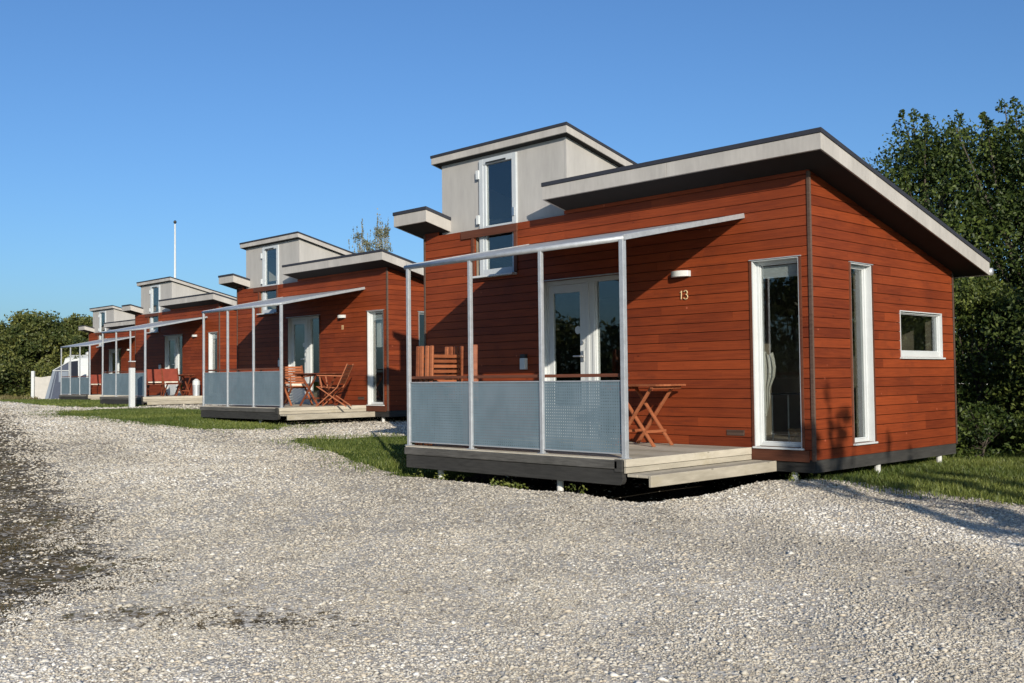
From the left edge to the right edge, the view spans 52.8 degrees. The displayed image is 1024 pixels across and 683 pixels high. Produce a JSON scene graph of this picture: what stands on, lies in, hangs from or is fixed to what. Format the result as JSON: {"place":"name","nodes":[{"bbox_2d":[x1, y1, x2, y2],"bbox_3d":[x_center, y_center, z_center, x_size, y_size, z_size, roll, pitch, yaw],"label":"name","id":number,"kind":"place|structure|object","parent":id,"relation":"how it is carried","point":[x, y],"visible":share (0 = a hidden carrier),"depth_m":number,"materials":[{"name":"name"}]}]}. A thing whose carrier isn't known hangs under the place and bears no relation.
{"place":"outdoors","nodes":[
{"label":"outdoors","id":0,"kind":"place"},
{"bbox_2d":[0,394,40,399],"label":"dry grass","id":1,"kind":"structure","parent":0,"point":[7,396],"depth_m":50.33,"materials":[{"name":"plant"}]},
{"bbox_2d":[265,431,511,482],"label":"grass","id":2,"kind":"structure","parent":0,"point":[400,463],"depth_m":16.21,"materials":[{"name":"green plant"}]},
{"bbox_2d":[0,378,1023,682],"bbox_3d":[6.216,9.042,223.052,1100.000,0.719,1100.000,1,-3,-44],"label":"ground","id":3,"kind":"structure","parent":0,"point":[74,570],"depth_m":6.66,"materials":[{"name":"grey gravel"}]},
{"bbox_2d":[0,321,43,395],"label":"hedge shrub","id":4,"kind":"object","parent":3,"relation":"on","point":[2,330],"visible":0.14,"depth_m":54.60,"materials":[{"name":"green plant"}]},
{"bbox_2d":[31,371,50,398],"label":"windbreak","id":5,"kind":"object","parent":3,"relation":"on","point":[39,386],"visible":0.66,"depth_m":51.51,"materials":[{"name":"beige fabric"}]},
{"bbox_2d":[0,309,87,397],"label":"hedge shrub","id":6,"kind":"object","parent":3,"relation":"on","point":[28,334],"visible":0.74,"depth_m":53.93,"materials":[{"name":"green plant"}]},
{"bbox_2d":[29,312,92,367],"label":"hedge shrub","id":7,"kind":"object","parent":3,"relation":"on","point":[75,322],"visible":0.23,"depth_m":56.00,"materials":[{"name":"green plant"}]},
{"bbox_2d":[45,361,77,398],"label":"awning tent","id":8,"kind":"object","parent":3,"relation":"on","point":[54,390],"visible":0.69,"depth_m":51.15,"materials":[{"name":"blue fabric"}]},
{"bbox_2d":[59,371,67,381],"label":"window","id":9,"kind":"structure","parent":8,"relation":"in","point":[63,373],"depth_m":51.14,"materials":[{"name":"plastic"}]},
{"bbox_2d":[0,399,150,407],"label":"grass","id":10,"kind":"structure","parent":3,"relation":"on","point":[84,403],"depth_m":38.04,"materials":[{"name":"green plant"}]},
{"bbox_2d":[64,352,87,379],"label":"caravan","id":11,"kind":"object","parent":3,"relation":"on","point":[84,365],"visible":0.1,"depth_m":54.10,"materials":[{"name":"white paint"}]},
{"bbox_2d":[0,442,170,616],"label":"moss","id":12,"kind":"object","parent":3,"relation":"on","point":[16,551],"visible":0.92,"depth_m":7.96,"materials":[{"name":"green plant"}]},
{"bbox_2d":[59,305,134,399],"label":"cabin","id":13,"kind":"object","parent":3,"relation":"on","point":[109,317],"visible":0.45,"depth_m":48.58,"materials":[{"name":"wood"}]},
{"bbox_2d":[90,374,101,394],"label":"garden chair","id":14,"kind":"object","parent":13,"relation":"on","point":[96,380],"visible":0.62,"depth_m":47.22,"materials":[{"name":"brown wood"}]},
{"bbox_2d":[111,351,114,383],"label":"door","id":15,"kind":"structure","parent":13,"relation":"in","point":[112,352],"depth_m":49.17,"materials":[{"name":"white paint"}]},
{"bbox_2d":[128,361,135,406],"bbox_3d":[-11.711,1.341,31.754,0.170,1.480,0.170,1,-3,-44],"label":"bollard post","id":16,"kind":"object","parent":3,"relation":"on","point":[131,383],"visible":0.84,"depth_m":31.69,"materials":[{"name":"white paint"}]},
{"bbox_2d":[100,276,236,404],"bbox_3d":[-11.193,0.110,36.877,6.302,4.832,7.192,1,-3,-43],"label":"cabin","id":17,"kind":"object","parent":3,"relation":"on","point":[167,327],"visible":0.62,"depth_m":35.46,"materials":[{"name":"wood"}]},
{"bbox_2d":[146,369,163,395],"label":"garden chair","id":18,"kind":"object","parent":17,"relation":"on","point":[153,377],"visible":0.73,"depth_m":34.85,"materials":[{"name":"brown wood"}]},
{"bbox_2d":[161,368,182,395],"bbox_3d":[-11.257,1.351,34.119,0.574,0.931,0.715,0,-2,-4],"label":"garden chair","id":19,"kind":"object","parent":17,"relation":"on","point":[169,376],"visible":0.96,"depth_m":33.91,"materials":[{"name":"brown wood"}]},
{"bbox_2d":[168,337,175,393],"bbox_3d":[-12.110,0.862,36.613,0.116,2.022,0.667,1,-3,-43],"label":"door","id":20,"kind":"structure","parent":17,"relation":"in","point":[171,387],"depth_m":36.66,"materials":[{"name":"white paint"}]},
{"bbox_2d":[174,374,194,395],"bbox_3d":[-11.133,1.478,34.877,0.494,0.726,0.800,1,-3,-44],"label":"garden table","id":21,"kind":"object","parent":17,"relation":"on","point":[187,384],"visible":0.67,"depth_m":34.83,"materials":[{"name":"brown wood"}]},
{"bbox_2d":[192,379,199,395],"bbox_3d":[-10.518,1.528,34.327,0.246,0.561,0.240,1,-3,-44],"label":"pedal bin","id":22,"kind":"object","parent":17,"relation":"on","point":[196,386],"visible":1,"depth_m":34.23,"materials":[{"name":"metal"}]},
{"bbox_2d":[208,331,217,392],"bbox_3d":[-9.884,0.744,34.285,0.210,2.125,0.655,1,-3,-43],"label":"window","id":23,"kind":"structure","parent":17,"relation":"in","point":[211,335],"depth_m":34.48,"materials":[{"name":"white paint"}]},
{"bbox_2d":[174,220,176,277],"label":"flagpole","id":24,"kind":"object","parent":3,"relation":"on","point":[175,221],"visible":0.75,"depth_m":69.88,"materials":[{"name":"white metal"}]},
{"bbox_2d":[17,407,352,432],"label":"grass","id":25,"kind":"structure","parent":3,"relation":"on","point":[189,419],"depth_m":24.01,"materials":[{"name":"green plant"}]},
{"bbox_2d":[200,231,424,422],"bbox_3d":[-4.308,-0.271,25.508,6.302,4.832,7.192,1,-3,-44],"label":"cabin","id":26,"kind":"object","parent":3,"relation":"on","point":[309,304],"visible":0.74,"depth_m":23.68,"materials":[{"name":"wood"}]},
{"bbox_2d":[283,365,312,405],"bbox_3d":[-4.984,1.016,23.831,0.574,0.931,0.715,1,-2,-32],"label":"garden chair","id":27,"kind":"object","parent":26,"relation":"on","point":[287,377],"visible":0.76,"depth_m":23.91,"materials":[{"name":"brown wood"}]},
{"bbox_2d":[292,319,306,402],"bbox_3d":[-5.222,0.480,25.237,0.116,2.022,0.667,1,-3,-44],"label":"door","id":28,"kind":"structure","parent":26,"relation":"in","point":[298,394],"depth_m":25.31,"materials":[{"name":"white paint"}]},
{"bbox_2d":[293,373,341,405],"bbox_3d":[-4.333,1.077,23.065,0.694,0.736,1.000,1,-3,-44],"label":"garden table","id":29,"kind":"object","parent":26,"relation":"on","point":[311,384],"visible":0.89,"depth_m":23.00,"materials":[{"name":"brown wood"}]},
{"bbox_2d":[315,364,353,406],"bbox_3d":[-3.850,0.951,22.398,0.715,0.931,0.574,-1,-2,6],"label":"garden chair","id":30,"kind":"object","parent":26,"relation":"on","point":[343,376],"visible":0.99,"depth_m":22.25,"materials":[{"name":"brown wood"}]},
{"bbox_2d":[366,309,384,405],"bbox_3d":[-2.978,0.362,22.927,0.210,2.125,0.655,1,-3,-44],"label":"window","id":31,"kind":"structure","parent":26,"relation":"in","point":[371,315],"depth_m":23.10,"materials":[{"name":"white paint"}]},
{"bbox_2d":[417,311,423,345],"bbox_3d":[-1.943,0.371,23.376,0.560,2.097,0.155,1,-3,-44],"label":"window","id":32,"kind":"structure","parent":26,"relation":"in","point":[418,312],"depth_m":23.19,"materials":[{"name":"white paint"}]},
{"bbox_2d":[348,219,368,252],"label":"slender tree","id":33,"kind":"object","parent":3,"relation":"on","point":[362,239],"visible":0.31,"depth_m":91.79,"materials":[{"name":"green plant"}]},
{"bbox_2d":[360,230,372,251],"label":"slender tree","id":34,"kind":"object","parent":3,"relation":"on","point":[366,242],"visible":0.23,"depth_m":91.83,"materials":[{"name":"green plant"}]},
{"bbox_2d":[368,208,385,250],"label":"slender tree","id":35,"kind":"object","parent":3,"relation":"on","point":[378,232],"visible":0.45,"depth_m":91.77,"materials":[{"name":"green plant"}]},
{"bbox_2d":[380,219,392,251],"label":"slender tree","id":36,"kind":"object","parent":3,"relation":"on","point":[386,235],"visible":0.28,"depth_m":91.77,"materials":[{"name":"green plant"}]},
{"bbox_2d":[413,469,819,493],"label":"weeds","id":37,"kind":"object","parent":3,"relation":"on","point":[509,484],"visible":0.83,"depth_m":11.31,"materials":[{"name":"green plant"}]},
{"bbox_2d":[393,122,993,490],"bbox_3d":[1.643,-0.504,14.059,6.302,4.832,7.192,1,-3,-44],"label":"cabin","id":38,"kind":"object","parent":3,"relation":"on","point":[574,276],"visible":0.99,"depth_m":12.29,"materials":[{"name":"wood"}]},
{"bbox_2d":[415,346,448,444],"bbox_3d":[-0.994,0.672,12.901,0.080,1.220,0.510,0,-1,44],"label":"folded chair","id":39,"kind":"object","parent":38,"relation":"on","point":[418,359],"visible":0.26,"depth_m":12.73,"materials":[{"name":"brown wood"}]},
{"bbox_2d":[418,346,452,444],"bbox_3d":[-0.939,0.669,12.829,0.080,1.220,0.510,0,-1,45],"label":"folded chair","id":40,"kind":"object","parent":38,"relation":"on","point":[422,365],"visible":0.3,"depth_m":12.66,"materials":[{"name":"brown wood"}]},
{"bbox_2d":[424,346,457,445],"bbox_3d":[-0.869,0.665,12.758,0.080,1.220,0.510,0,-1,44],"label":"folded chair","id":41,"kind":"object","parent":38,"relation":"on","point":[427,352],"visible":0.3,"depth_m":12.59,"materials":[{"name":"brown wood"}]},
{"bbox_2d":[428,345,463,445],"bbox_3d":[-0.803,0.662,12.675,0.510,1.220,0.080,1,-1,-44],"label":"folded chair","id":42,"kind":"object","parent":38,"relation":"on","point":[432,361],"visible":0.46,"depth_m":12.65,"materials":[{"name":"brown wood"}]},
{"bbox_2d":[473,345,477,443],"bbox_3d":[-0.446,0.655,12.601,0.080,1.220,0.510,0,-2,-2],"label":"folded chair","id":43,"kind":"object","parent":38,"relation":"on","point":[475,359],"visible":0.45,"depth_m":12.36,"materials":[{"name":"brown wood"}]},
{"bbox_2d":[549,283,585,434],"bbox_3d":[0.732,0.247,13.785,0.116,2.022,0.667,1,-3,-44],"label":"door","id":44,"kind":"structure","parent":38,"relation":"in","point":[580,287],"depth_m":13.85,"materials":[{"name":"white paint"}]},
{"bbox_2d":[617,384,685,446],"bbox_3d":[1.569,0.871,12.210,0.574,0.726,0.800,1,-3,-44],"label":"garden table","id":45,"kind":"object","parent":38,"relation":"on","point":[645,430],"visible":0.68,"depth_m":12.12,"materials":[{"name":"brown wood"}]},
{"bbox_2d":[748,255,804,449],"bbox_3d":[2.988,0.130,11.486,0.210,2.125,0.655,1,-3,-44],"label":"window","id":46,"kind":"structure","parent":38,"relation":"in","point":[755,266],"depth_m":11.64,"materials":[{"name":"white paint"}]},
{"bbox_2d":[770,393,799,441],"bbox_3d":[3.409,0.923,12.296,0.400,0.615,0.500,1,-3,-44],"label":"side table","id":47,"kind":"object","parent":38,"relation":"on","point":[772,394],"visible":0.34,"depth_m":12.33,"materials":[{"name":"metal"}]},
{"bbox_2d":[848,261,877,445],"bbox_3d":[4.019,0.138,11.939,0.560,2.097,0.155,1,-3,-44],"label":"window","id":48,"kind":"structure","parent":38,"relation":"in","point":[865,270],"depth_m":12.09,"materials":[{"name":"white paint"}]},
{"bbox_2d":[898,310,945,358],"bbox_3d":[5.160,-0.074,13.034,1.235,0.595,0.120,1,-3,-44],"label":"window","id":49,"kind":"structure","parent":38,"relation":"in","point":[938,353],"depth_m":13.23,"materials":[{"name":"white paint"}]},
{"bbox_2d":[798,442,1023,505],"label":"grass","id":50,"kind":"structure","parent":3,"relation":"on","point":[961,477],"depth_m":11.43,"materials":[{"name":"green plant"}]},
{"bbox_2d":[862,108,1023,395],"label":"leafy tree","id":51,"kind":"object","parent":3,"relation":"on","point":[924,164],"visible":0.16,"depth_m":18.57,"materials":[{"name":"green plant"}]},
{"bbox_2d":[954,371,973,409],"bbox_3d":[6.079,0.283,17.424,2.984,3.144,3.077,1,-3,-44],"label":"shrub","id":52,"kind":"object","parent":3,"relation":"on","point":[957,386],"visible":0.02,"depth_m":16.99,"materials":[{"name":"green plant"}]},
{"bbox_2d":[921,96,1023,389],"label":"leafy tree","id":53,"kind":"object","parent":3,"relation":"on","point":[1010,130],"visible":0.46,"depth_m":17.50,"materials":[{"name":"green plant"}]},
{"bbox_2d":[951,262,1023,450],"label":"shrub","id":54,"kind":"object","parent":3,"relation":"on","point":[994,299],"visible":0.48,"depth_m":15.68,"materials":[{"name":"green plant"}]},
{"bbox_2d":[951,400,1023,459],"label":"bush","id":55,"kind":"object","parent":3,"relation":"on","point":[965,433],"visible":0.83,"depth_m":14.30,"materials":[{"name":"green plant"}]},
{"bbox_2d":[980,279,1023,448],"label":"shrub","id":56,"kind":"object","parent":3,"relation":"on","point":[1019,355],"visible":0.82,"depth_m":14.45,"materials":[{"name":"green plant"}]},
{"bbox_2d":[1003,414,1023,458],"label":"bush","id":57,"kind":"object","parent":3,"relation":"on","point":[1016,431],"visible":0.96,"depth_m":13.91,"materials":[{"name":"green plant"}]},
{"bbox_2d":[1003,235,1023,294],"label":"leafy tree","id":58,"kind":"object","parent":3,"relation":"on","point":[1013,278],"visible":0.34,"depth_m":17.33,"materials":[{"name":"green plant"}]},
{"bbox_2d":[0,0,1023,365],"label":"sky","id":59,"kind":"structure","parent":0,"point":[233,122],"materials":[{"name":"blue"}]},
{"bbox_2d":[788,428,800,441],"bbox_3d":[3.289,1.098,11.655,0.332,0.222,0.332,1,-3,-44],"label":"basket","id":60,"kind":"object","parent":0,"point":[795,434],"visible":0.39,"depth_m":11.57,"materials":[{"name":"wicker"}]}
]}

